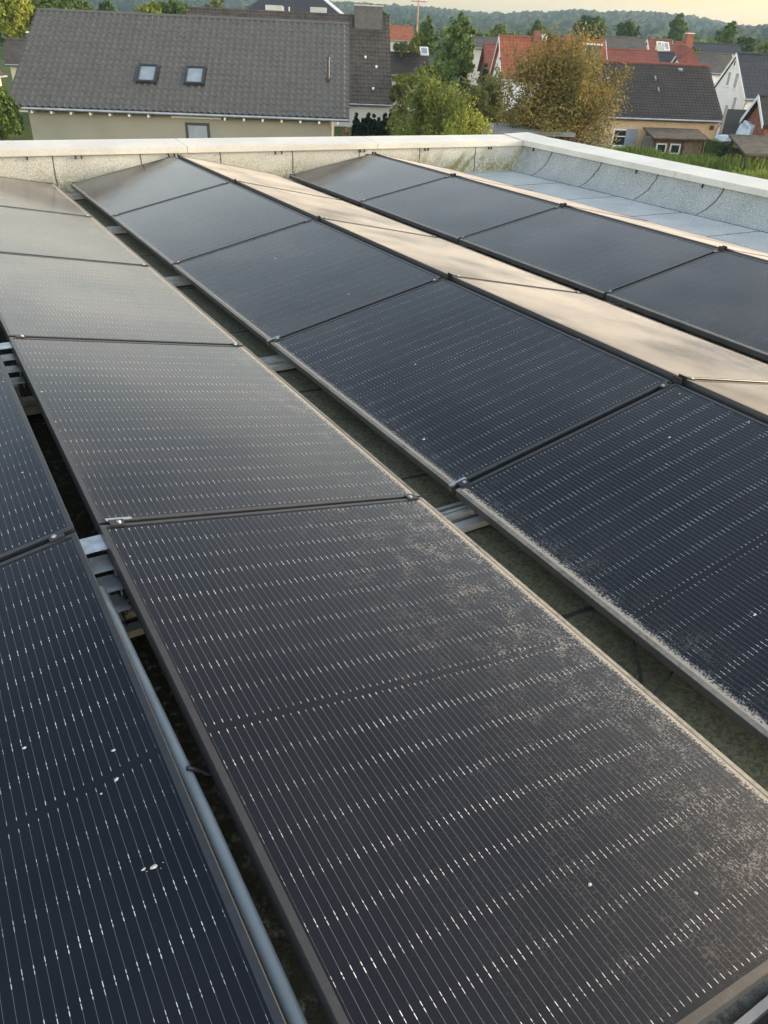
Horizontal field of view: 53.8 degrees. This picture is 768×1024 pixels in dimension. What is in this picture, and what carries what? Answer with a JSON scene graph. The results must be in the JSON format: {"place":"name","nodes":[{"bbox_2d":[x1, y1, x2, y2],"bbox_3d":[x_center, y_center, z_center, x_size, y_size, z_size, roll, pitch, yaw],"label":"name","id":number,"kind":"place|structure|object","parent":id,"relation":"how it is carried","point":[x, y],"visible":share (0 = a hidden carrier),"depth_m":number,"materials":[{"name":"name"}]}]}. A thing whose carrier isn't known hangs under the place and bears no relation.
{"place":"outdoors","nodes":[
{"label":"outdoors","id":0,"kind":"place"},
{"bbox_2d":[5,31,28,111],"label":"brown back house","id":1,"kind":"structure","parent":0,"point":[14,49],"depth_m":63.88,"materials":[{"name":"tile"}]},
{"bbox_2d":[8,8,348,139],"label":"grey roof house","id":2,"kind":"structure","parent":0,"point":[86,74],"depth_m":40.49,"materials":[{"name":"tile"}]},
{"bbox_2d":[185,122,209,137],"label":"window","id":3,"kind":"structure","parent":2,"relation":"in","point":[193,130],"depth_m":40.13,"materials":[{"name":"white glass"}]},
{"bbox_2d":[0,41,464,140],"bbox_3d":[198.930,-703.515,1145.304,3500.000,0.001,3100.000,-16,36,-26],"label":"ground","id":4,"kind":"structure","parent":0,"point":[26,134],"depth_m":82.39,"materials":[{"name":"green plant"}]},
{"bbox_2d":[0,85,21,140],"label":"bush","id":5,"kind":"object","parent":4,"relation":"on","point":[9,122],"visible":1,"depth_m":29.09,"materials":[{"name":"green plant"}]},
{"bbox_2d":[0,0,34,58],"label":"tree","id":6,"kind":"object","parent":4,"relation":"on","point":[14,16],"visible":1,"depth_m":67.03,"materials":[{"name":"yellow plant"}]},
{"bbox_2d":[9,96,25,139],"bbox_3d":[-17.646,-17.898,36.430,1.111,3.805,0.994,3,32,0],"label":"bush","id":7,"kind":"object","parent":4,"relation":"on","point":[20,118],"visible":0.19,"depth_m":35.89,"materials":[{"name":"green plant"}]},
{"bbox_2d":[27,0,57,30],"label":"tree","id":8,"kind":"object","parent":4,"relation":"on","point":[36,4],"visible":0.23,"depth_m":72.40,"materials":[{"name":"green plant"}]},
{"bbox_2d":[55,0,92,9],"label":"tree","id":9,"kind":"object","parent":4,"relation":"on","point":[74,4],"visible":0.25,"depth_m":78.23,"materials":[{"name":"green plant"}]},
{"bbox_2d":[97,0,113,10],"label":"tree","id":10,"kind":"object","parent":4,"relation":"on","point":[105,6],"visible":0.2,"depth_m":97.96,"materials":[{"name":"green plant"}]},
{"bbox_2d":[136,0,161,12],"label":"tree","id":11,"kind":"object","parent":4,"relation":"on","point":[153,7],"visible":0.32,"depth_m":85.20,"materials":[{"name":"green plant"}]},
{"bbox_2d":[158,0,187,14],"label":"tree","id":12,"kind":"object","parent":4,"relation":"on","point":[175,7],"visible":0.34,"depth_m":90.09,"materials":[{"name":"green plant"}]},
{"bbox_2d":[351,112,360,135],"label":"conifer","id":13,"kind":"object","parent":4,"relation":"on","point":[355,129],"visible":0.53,"depth_m":46.36,"materials":[{"name":"green plant"}]},
{"bbox_2d":[362,112,372,135],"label":"conifer","id":14,"kind":"object","parent":4,"relation":"on","point":[368,119],"visible":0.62,"depth_m":46.29,"materials":[{"name":"green plant"}]},
{"bbox_2d":[0,6,736,63],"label":"wood","id":15,"kind":"object","parent":4,"relation":"on","point":[438,50],"visible":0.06,"depth_m":175.83,"materials":[{"name":"green plant"}]},
{"bbox_2d":[0,7,766,46],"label":"wood","id":16,"kind":"object","parent":4,"relation":"on","point":[451,20],"visible":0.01,"depth_m":240.92,"materials":[{"name":"green plant"}]},
{"bbox_2d":[0,132,767,1023],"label":"flat roofed building","id":17,"kind":"structure","parent":4,"relation":"on","point":[722,206],"depth_m":7.71,"materials":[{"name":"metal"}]},
{"bbox_2d":[0,176,92,216],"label":"solar panel","id":18,"kind":"object","parent":17,"relation":"on","point":[31,195],"visible":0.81,"depth_m":6.87,"materials":[{"name":"black glass"}]},
{"bbox_2d":[0,252,242,345],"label":"solar panel","id":19,"kind":"object","parent":17,"relation":"on","point":[53,298],"visible":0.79,"depth_m":4.19,"materials":[{"name":"black glass"}]},
{"bbox_2d":[0,532,286,1023],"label":"solar panel","id":20,"kind":"object","parent":17,"relation":"on","point":[118,904],"visible":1,"depth_m":1.35,"materials":[{"name":"black glass"}]},
{"bbox_2d":[99,586,307,1023],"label":"conduit pipe","id":21,"kind":"object","parent":20,"relation":"attached to","point":[289,1005],"visible":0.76,"depth_m":1.34,"materials":[{"name":"grey plastic"}]},
{"bbox_2d":[67,181,307,199],"bbox_3d":[-2.236,-3.545,8.339,7.350,0.046,0.150,-16,37,-26],"label":"mounting rail","id":22,"kind":"object","parent":17,"relation":"on","point":[75,196],"depth_m":7.82,"materials":[{"name":"metal"}]},
{"bbox_2d":[376,154,527,189],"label":"solar panel","id":23,"kind":"object","parent":22,"relation":"on","point":[446,171],"visible":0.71,"depth_m":9.00,"materials":[{"name":"black glass"}]},
{"bbox_3d":[-3.152,-3.333,7.921,0.090,0.093,0.090,-16,36,-26],"label":"support block","id":24,"kind":"object","parent":22,"relation":"attached to","visible":0},
{"bbox_2d":[70,156,228,219],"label":"solar panel","id":25,"kind":"object","parent":24,"relation":"on","point":[109,195],"visible":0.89,"depth_m":7.35,"materials":[{"name":"black glass"}]},
{"bbox_2d":[9,337,419,532],"bbox_3d":[-0.783,-0.410,3.106,1.134,0.036,1.722,-5,31,-32],"label":"solar panel","id":26,"kind":"object","parent":17,"relation":"on","point":[143,431],"visible":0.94,"depth_m":2.89,"materials":[{"name":"black glass"}]},
{"bbox_2d":[106,207,378,233],"bbox_3d":[-1.395,-2.752,7.139,7.350,0.046,0.150,-16,37,-26],"label":"mounting rail","id":27,"kind":"object","parent":17,"relation":"on","point":[116,229],"depth_m":6.62,"materials":[{"name":"metal"}]},
{"bbox_2d":[456,176,641,219],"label":"solar panel","id":28,"kind":"object","parent":27,"relation":"on","point":[542,197],"visible":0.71,"depth_m":7.73,"materials":[{"name":"black glass"}]},
{"bbox_3d":[-2.589,-2.436,6.538,0.090,0.093,0.090,-16,36,-26],"label":"support block","id":29,"kind":"object","parent":27,"relation":"attached to","visible":0},
{"bbox_2d":[0,206,149,265],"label":"solar panel","id":30,"kind":"object","parent":29,"relation":"on","point":[43,233],"visible":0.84,"depth_m":5.54,"materials":[{"name":"black glass"}]},
{"bbox_3d":[-2.289,-2.521,6.692,0.090,0.093,0.090,-16,36,-26],"label":"support block","id":31,"kind":"object","parent":27,"relation":"attached to","visible":0},
{"bbox_2d":[112,182,311,268],"bbox_3d":[-1.459,-2.387,6.188,1.134,0.036,1.722,-26,40,-19],"label":"solar panel","id":32,"kind":"object","parent":31,"relation":"on","point":[193,225],"visible":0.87,"depth_m":6.07,"materials":[{"name":"black glass"}]},
{"bbox_2d":[118,501,489,638],"bbox_3d":[1.252,-0.258,3.366,7.350,0.046,0.150,-16,37,-26],"label":"mounting rail","id":33,"kind":"object","parent":17,"relation":"on","point":[462,517],"depth_m":2.83,"materials":[{"name":"metal"}]},
{"bbox_2d":[80,535,130,626],"bbox_3d":[-0.784,0.266,2.159,0.080,0.336,0.224,-16,36,-26],"label":"ridge bracket","id":34,"kind":"object","parent":33,"relation":"on","point":[110,582],"visible":0.56,"depth_m":2.10,"materials":[{"name":"silver metal"}]},
{"bbox_2d":[99,497,767,1023],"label":"solar panel","id":35,"kind":"object","parent":34,"relation":"on","point":[459,775],"visible":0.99,"depth_m":1.58,"materials":[{"name":"black glass"}]},
{"bbox_2d":[671,373,687,386],"bbox_3d":[1.252,-0.429,3.308,0.040,0.350,0.050,-16,36,-26],"label":"ridge post","id":36,"kind":"object","parent":33,"relation":"on","point":[681,379],"visible":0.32,"depth_m":3.22,"materials":[{"name":"black metal"}]},
{"bbox_3d":[0.357,-0.027,2.919,0.090,0.093,0.090,-16,36,-26],"label":"support block","id":37,"kind":"object","parent":33,"relation":"attached to","visible":0},
{"bbox_2d":[456,383,767,746],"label":"solar panel","id":38,"kind":"object","parent":37,"relation":"on","point":[643,522],"visible":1,"depth_m":2.54,"materials":[{"name":"black glass"}]},
{"bbox_2d":[165,245,480,286],"bbox_3d":[-0.512,-1.921,5.881,7.350,0.046,0.150,-16,37,-26],"label":"mounting rail","id":39,"kind":"object","parent":17,"relation":"on","point":[177,281],"depth_m":5.37,"materials":[{"name":"metal"}]},
{"bbox_2d":[567,206,767,255],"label":"solar panel","id":40,"kind":"object","parent":39,"relation":"on","point":[684,235],"visible":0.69,"depth_m":6.47,"materials":[{"name":"black glass"}]},
{"bbox_3d":[-1.407,-1.689,5.434,0.090,0.093,0.090,-16,36,-26],"label":"support block","id":41,"kind":"object","parent":39,"relation":"attached to","visible":0},
{"bbox_2d":[172,220,440,346],"bbox_3d":[-0.577,-1.555,4.930,1.134,0.036,1.722,-26,40,-19],"label":"solar panel","id":42,"kind":"object","parent":41,"relation":"on","point":[286,282],"visible":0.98,"depth_m":4.79,"materials":[{"name":"black glass"}]},
{"bbox_2d":[21,300,629,415],"bbox_3d":[0.370,-1.089,4.623,7.350,0.046,0.150,-16,37,-26],"label":"mounting rail","id":43,"kind":"object","parent":17,"relation":"on","point":[277,363],"depth_m":4.08,"materials":[{"name":"metal"}]},
{"bbox_2d":[0,342,24,406],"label":"ridge bracket","id":44,"kind":"object","parent":43,"relation":"attached to","point":[17,380],"visible":0.59,"depth_m":3.36,"materials":[{"name":"metal"}]},
{"bbox_2d":[0,356,77,562],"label":"solar panel","id":45,"kind":"object","parent":44,"relation":"on","point":[34,514],"visible":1,"depth_m":2.34,"materials":[{"name":"black glass"}]},
{"bbox_2d":[727,249,767,262],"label":"solar panel","id":46,"kind":"object","parent":43,"relation":"on","point":[758,257],"visible":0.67,"depth_m":5.55,"materials":[{"name":"black glass"}]},
{"bbox_3d":[-0.525,-0.858,4.176,0.090,0.093,0.090,-16,36,-26],"label":"support block","id":47,"kind":"object","parent":43,"relation":"attached to","visible":0},
{"bbox_2d":[271,278,670,493],"bbox_3d":[0.309,-0.726,3.674,1.142,0.036,1.722,-26,40,-19],"label":"solar panel","id":48,"kind":"object","parent":47,"relation":"on","point":[444,383],"visible":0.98,"depth_m":3.49,"materials":[{"name":"black glass"}]},
{"bbox_2d":[236,181,432,236],"bbox_3d":[-0.457,-2.669,6.692,1.134,0.036,1.722,-4,31,-33],"label":"solar panel","id":49,"kind":"object","parent":17,"relation":"on","point":[309,205],"visible":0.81,"depth_m":6.57,"materials":[{"name":"black glass"}]},
{"bbox_2d":[289,154,449,204],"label":"solar panel","id":50,"kind":"object","parent":17,"relation":"on","point":[357,180],"visible":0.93,"depth_m":8.46,"materials":[{"name":"black glass"}]},
{"bbox_2d":[360,176,559,242],"bbox_3d":[0.679,-2.952,7.297,1.134,0.036,1.722,-24,40,-20],"label":"solar panel","id":51,"kind":"object","parent":17,"relation":"on","point":[452,208],"visible":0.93,"depth_m":7.19,"materials":[{"name":"black glass"}]},
{"bbox_2d":[459,206,718,297],"bbox_3d":[1.561,-2.120,6.039,1.134,0.036,1.722,-24,40,-20],"label":"solar panel","id":52,"kind":"object","parent":17,"relation":"on","point":[593,254],"visible":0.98,"depth_m":5.92,"materials":[{"name":"black glass"}]},
{"bbox_2d":[452,276,767,383],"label":"solar panel","id":53,"kind":"object","parent":17,"relation":"on","point":[661,350],"visible":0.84,"depth_m":4.01,"materials":[{"name":"black glass"}]},
{"bbox_2d":[632,639,642,684],"bbox_3d":[0.707,0.461,2.153,0.095,0.062,0.615,20,36,26],"label":"cable","id":54,"kind":"object","parent":17,"relation":"on","point":[638,664],"visible":0.27,"depth_m":2.19,"materials":[{"name":"black plastic"}]},
{"bbox_2d":[683,379,767,423],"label":"solar panel","id":55,"kind":"object","parent":17,"relation":"on","point":[749,399],"visible":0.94,"depth_m":3.17,"materials":[{"name":"black glass"}]},
{"bbox_2d":[734,996,767,1023],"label":"mounting rail","id":56,"kind":"object","parent":17,"relation":"on","point":[757,1013],"depth_m":1.43,"materials":[{"name":"metal"}]},
{"bbox_2d":[387,101,408,135],"bbox_3d":[0.701,-19.827,40.674,1.234,3.955,1.127,-10,34,-19],"label":"bush","id":57,"kind":"object","parent":4,"relation":"on","point":[401,109],"visible":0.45,"depth_m":39.79,"materials":[{"name":"green plant"}]},
{"bbox_2d":[388,82,412,110],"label":"bush","id":58,"kind":"object","parent":4,"relation":"on","point":[398,92],"visible":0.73,"depth_m":52.19,"materials":[{"name":"green plant"}]},
{"bbox_2d":[391,73,422,89],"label":"hedge","id":59,"kind":"object","parent":4,"relation":"on","point":[403,78],"visible":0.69,"depth_m":61.80,"materials":[{"name":"green plant"}]},
{"bbox_2d":[393,40,420,59],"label":"bush","id":60,"kind":"object","parent":4,"relation":"on","point":[401,47],"visible":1,"depth_m":79.52,"materials":[{"name":"green plant"}]},
{"bbox_2d":[390,47,428,110],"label":"dark house","id":61,"kind":"structure","parent":4,"relation":"on","point":[401,65],"depth_m":80.64,"materials":[{"name":"tile"}]},
{"bbox_2d":[417,15,439,60],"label":"tree","id":62,"kind":"object","parent":4,"relation":"on","point":[427,35],"visible":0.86,"depth_m":82.40,"materials":[{"name":"green plant"}]},
{"bbox_2d":[385,60,474,135],"bbox_3d":[2.136,-18.551,36.839,4.435,5.997,4.161,4,32,3],"label":"bush","id":63,"kind":"object","parent":4,"relation":"on","point":[424,99],"visible":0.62,"depth_m":35.71,"materials":[{"name":"green plant"}]},
{"bbox_2d":[426,59,459,114],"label":"tree","id":64,"kind":"object","parent":4,"relation":"on","point":[448,72],"visible":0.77,"depth_m":64.74,"materials":[{"name":"green plant"}]},
{"bbox_2d":[439,11,476,111],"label":"tree","id":65,"kind":"object","parent":4,"relation":"on","point":[458,47],"visible":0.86,"depth_m":70.57,"materials":[{"name":"green plant"}]},
{"bbox_2d":[442,96,492,134],"bbox_3d":[3.364,-16.352,34.529,3.066,4.824,2.743,-16,36,-26],"label":"bush","id":66,"kind":"object","parent":4,"relation":"on","point":[473,125],"visible":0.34,"depth_m":33.78,"materials":[{"name":"green plant"}]},
{"bbox_2d":[451,57,516,122],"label":"tree","id":67,"kind":"object","parent":4,"relation":"on","point":[491,90],"visible":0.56,"depth_m":43.91,"materials":[{"name":"green plant"}]},
{"bbox_2d":[489,22,506,36],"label":"tree","id":68,"kind":"object","parent":4,"relation":"on","point":[497,30],"visible":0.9,"depth_m":145.95,"materials":[{"name":"green plant"}]},
{"bbox_2d":[468,123,575,140],"bbox_3d":[6.722,-18.778,40.303,5.200,3.035,4.200,-3,33,-8],"label":"carport","id":69,"kind":"object","parent":4,"relation":"on","point":[501,128],"visible":0.14,"depth_m":38.14,"materials":[{"name":"grey"}]},
{"bbox_2d":[527,19,545,35],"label":"tree","id":70,"kind":"object","parent":4,"relation":"on","point":[538,26],"visible":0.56,"depth_m":148.99,"materials":[{"name":"green plant"}]},
{"bbox_2d":[494,16,635,149],"bbox_3d":[9.103,-21.391,39.974,7.607,8.025,8.359,-16,36,-26],"label":"tree","id":71,"kind":"object","parent":4,"relation":"on","point":[558,99],"visible":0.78,"depth_m":38.36,"materials":[{"name":"brown plant"}]},
{"bbox_2d":[572,14,608,38],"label":"tree","id":72,"kind":"object","parent":4,"relation":"on","point":[600,24],"visible":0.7,"depth_m":154.81,"materials":[{"name":"green plant"}]},
{"bbox_2d":[616,19,640,36],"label":"tree","id":73,"kind":"object","parent":4,"relation":"on","point":[628,28],"visible":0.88,"depth_m":149.66,"materials":[{"name":"green plant"}]},
{"bbox_2d":[640,136,653,152],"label":"leaning board","id":74,"kind":"object","parent":4,"relation":"on","point":[647,141],"visible":0.35,"depth_m":49.48,"materials":[{"name":"wood"}]},
{"bbox_2d":[667,12,688,41],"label":"tree","id":75,"kind":"object","parent":4,"relation":"on","point":[678,27],"visible":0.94,"depth_m":175.68,"materials":[{"name":"green plant"}]},
{"bbox_2d":[605,143,767,179],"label":"tall grass","id":76,"kind":"structure","parent":4,"relation":"on","point":[753,168],"depth_m":39.24,"materials":[{"name":"green plant"}]},
{"bbox_2d":[716,142,732,156],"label":"bush","id":77,"kind":"object","parent":76,"relation":"on","point":[724,148],"visible":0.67,"depth_m":42.69,"materials":[{"name":"green plant"}]},
{"bbox_2d":[703,139,742,159],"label":"hedge","id":78,"kind":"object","parent":4,"relation":"on","point":[710,146],"depth_m":46.69,"materials":[{"name":"green plant"}]},
{"bbox_2d":[736,120,754,134],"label":"covered chair","id":79,"kind":"object","parent":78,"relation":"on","point":[746,127],"visible":0.3,"depth_m":42.40,"materials":[{"name":"white plastic"}]},
{"bbox_2d":[714,20,737,43],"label":"tree","id":80,"kind":"object","parent":4,"relation":"on","point":[728,33],"visible":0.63,"depth_m":117.85,"materials":[{"name":"green plant"}]},
{"bbox_2d":[714,52,767,135],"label":"white gable house","id":81,"kind":"structure","parent":4,"relation":"on","point":[741,82],"depth_m":57.78,"materials":[{"name":"paint"}]},
{"bbox_2d":[734,36,757,51],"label":"tree","id":82,"kind":"object","parent":4,"relation":"on","point":[747,44],"visible":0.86,"depth_m":117.60,"materials":[{"name":"green plant"}]},
{"bbox_2d":[726,134,767,167],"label":"felt lean to","id":83,"kind":"object","parent":4,"relation":"on","point":[751,145],"visible":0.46,"depth_m":39.20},
{"bbox_2d":[740,93,767,162],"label":"red brick house","id":84,"kind":"structure","parent":4,"relation":"on","point":[756,113],"depth_m":41.51,"materials":[{"name":"brick"}]},
{"bbox_2d":[188,4,392,126],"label":"brown roof house","id":85,"kind":"structure","parent":0,"point":[370,80],"depth_m":65.29,"materials":[{"name":"tile"}]},
{"bbox_2d":[248,0,343,13],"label":"slate roof house","id":86,"kind":"structure","parent":0,"point":[322,6],"depth_m":74.20,"materials":[{"name":"tile"}]},
{"bbox_2d":[389,25,413,51],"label":"orange roof house","id":87,"kind":"structure","parent":0,"point":[398,33],"depth_m":145.07,"materials":[{"name":"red tile"}]},
{"bbox_2d":[78,0,751,40],"bbox_3d":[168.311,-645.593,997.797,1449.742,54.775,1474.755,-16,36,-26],"label":"hill","id":88,"kind":"structure","parent":0,"point":[654,24],"depth_m":811.23,"materials":[{"name":"green plant"}]},
{"bbox_2d":[467,36,497,87],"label":"grey ridge house","id":89,"kind":"structure","parent":0,"point":[478,41],"depth_m":102.58,"materials":[{"name":"tile"}]},
{"bbox_2d":[477,43,496,87],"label":"red house","id":90,"kind":"structure","parent":0,"point":[487,52],"depth_m":79.53,"materials":[{"name":"tile"}]},
{"bbox_2d":[489,30,607,109],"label":"red roof house","id":91,"kind":"structure","parent":0,"point":[504,43],"depth_m":64.45,"materials":[{"name":"tile"}]},
{"bbox_2d":[330,0,767,25],"label":"sky","id":92,"kind":"structure","parent":0,"point":[746,12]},
{"bbox_2d":[600,35,664,50],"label":"brown grey house","id":93,"kind":"structure","parent":0,"point":[627,42],"depth_m":98.67,"materials":[{"name":"tile"}]},
{"bbox_2d":[575,43,722,153],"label":"yellow brick house","id":94,"kind":"structure","parent":0,"point":[671,95],"depth_m":51.43,"materials":[{"name":"tile"}]},
{"bbox_2d":[611,129,626,147],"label":"window","id":95,"kind":"structure","parent":94,"relation":"in","point":[621,135],"depth_m":51.33,"materials":[{"name":"grey"}]},
{"bbox_2d":[623,129,637,147],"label":"door","id":96,"kind":"structure","parent":94,"relation":"in","point":[631,134],"depth_m":51.35,"materials":[{"name":"metal"}]},
{"bbox_2d":[607,43,699,63],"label":"dull red house","id":97,"kind":"structure","parent":0,"point":[684,53],"depth_m":76.43,"materials":[{"name":"tile"}]},
{"bbox_2d":[552,24,767,47],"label":"hill","id":98,"kind":"structure","parent":0,"point":[759,30],"depth_m":533.31,"materials":[{"name":"green plant"}]},
{"bbox_2d":[646,39,673,51],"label":"bright red house","id":99,"kind":"structure","parent":0,"point":[651,44],"depth_m":105.40,"materials":[{"name":"tile"}]},
{"bbox_2d":[657,51,674,61],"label":"black roof house","id":100,"kind":"structure","parent":0,"point":[665,56],"depth_m":82.44,"materials":[{"name":"tile"}]},
{"bbox_2d":[643,127,709,156],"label":"shed","id":101,"kind":"structure","parent":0,"point":[682,141],"depth_m":49.87,"materials":[{"name":"wood"}]},
{"bbox_2d":[682,140,702,155],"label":"door","id":102,"kind":"structure","parent":101,"relation":"in","point":[689,146],"depth_m":50.00,"materials":[{"name":"brown wood"}]},
{"bbox_2d":[673,33,694,46],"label":"brown red house","id":103,"kind":"structure","parent":0,"point":[689,37],"depth_m":107.54,"materials":[{"name":"brick"}]},
{"bbox_2d":[671,52,732,83],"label":"wide grey house","id":104,"kind":"structure","parent":0,"point":[718,63],"depth_m":79.52,"materials":[{"name":"tile"}]},
{"bbox_2d":[693,42,741,56],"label":"black ridge house","id":105,"kind":"structure","parent":0,"point":[733,49],"depth_m":113.59,"materials":[{"name":"tile"}]},
{"bbox_2d":[717,105,746,140],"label":"roof","id":106,"kind":"structure","parent":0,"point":[730,122],"depth_m":46.29,"materials":[{"name":"black tile"}]},
{"bbox_3d":[-1.363,-3.844,8.837,0.090,0.093,0.090,-16,36,-26],"label":"support block","id":107,"kind":"object","parent":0,"visible":0},
{"bbox_2d":[178,155,336,198],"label":"solar panel","id":108,"kind":"object","parent":107,"relation":"on","point":[230,172],"visible":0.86,"depth_m":7.85,"materials":[{"name":"black glass"}]},
{"bbox_3d":[0.381,-2.201,6.351,0.090,0.093,0.090,-16,36,-26],"label":"support block","id":109,"kind":"object","parent":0,"visible":0},
{"bbox_2d":[320,218,575,292],"bbox_3d":[0.425,-1.838,5.434,1.134,0.036,1.722,-4,31,-33],"label":"solar panel","id":110,"kind":"object","parent":109,"relation":"on","point":[437,256],"visible":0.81,"depth_m":5.29,"materials":[{"name":"black glass"}]},
{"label":"support block","id":111,"kind":"object","parent":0,"visible":0},
{"bbox_2d":[606,250,767,360],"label":"solar panel","id":112,"kind":"object","parent":111,"relation":"on","point":[721,296],"visible":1,"depth_m":4.98,"materials":[{"name":"black glass"}]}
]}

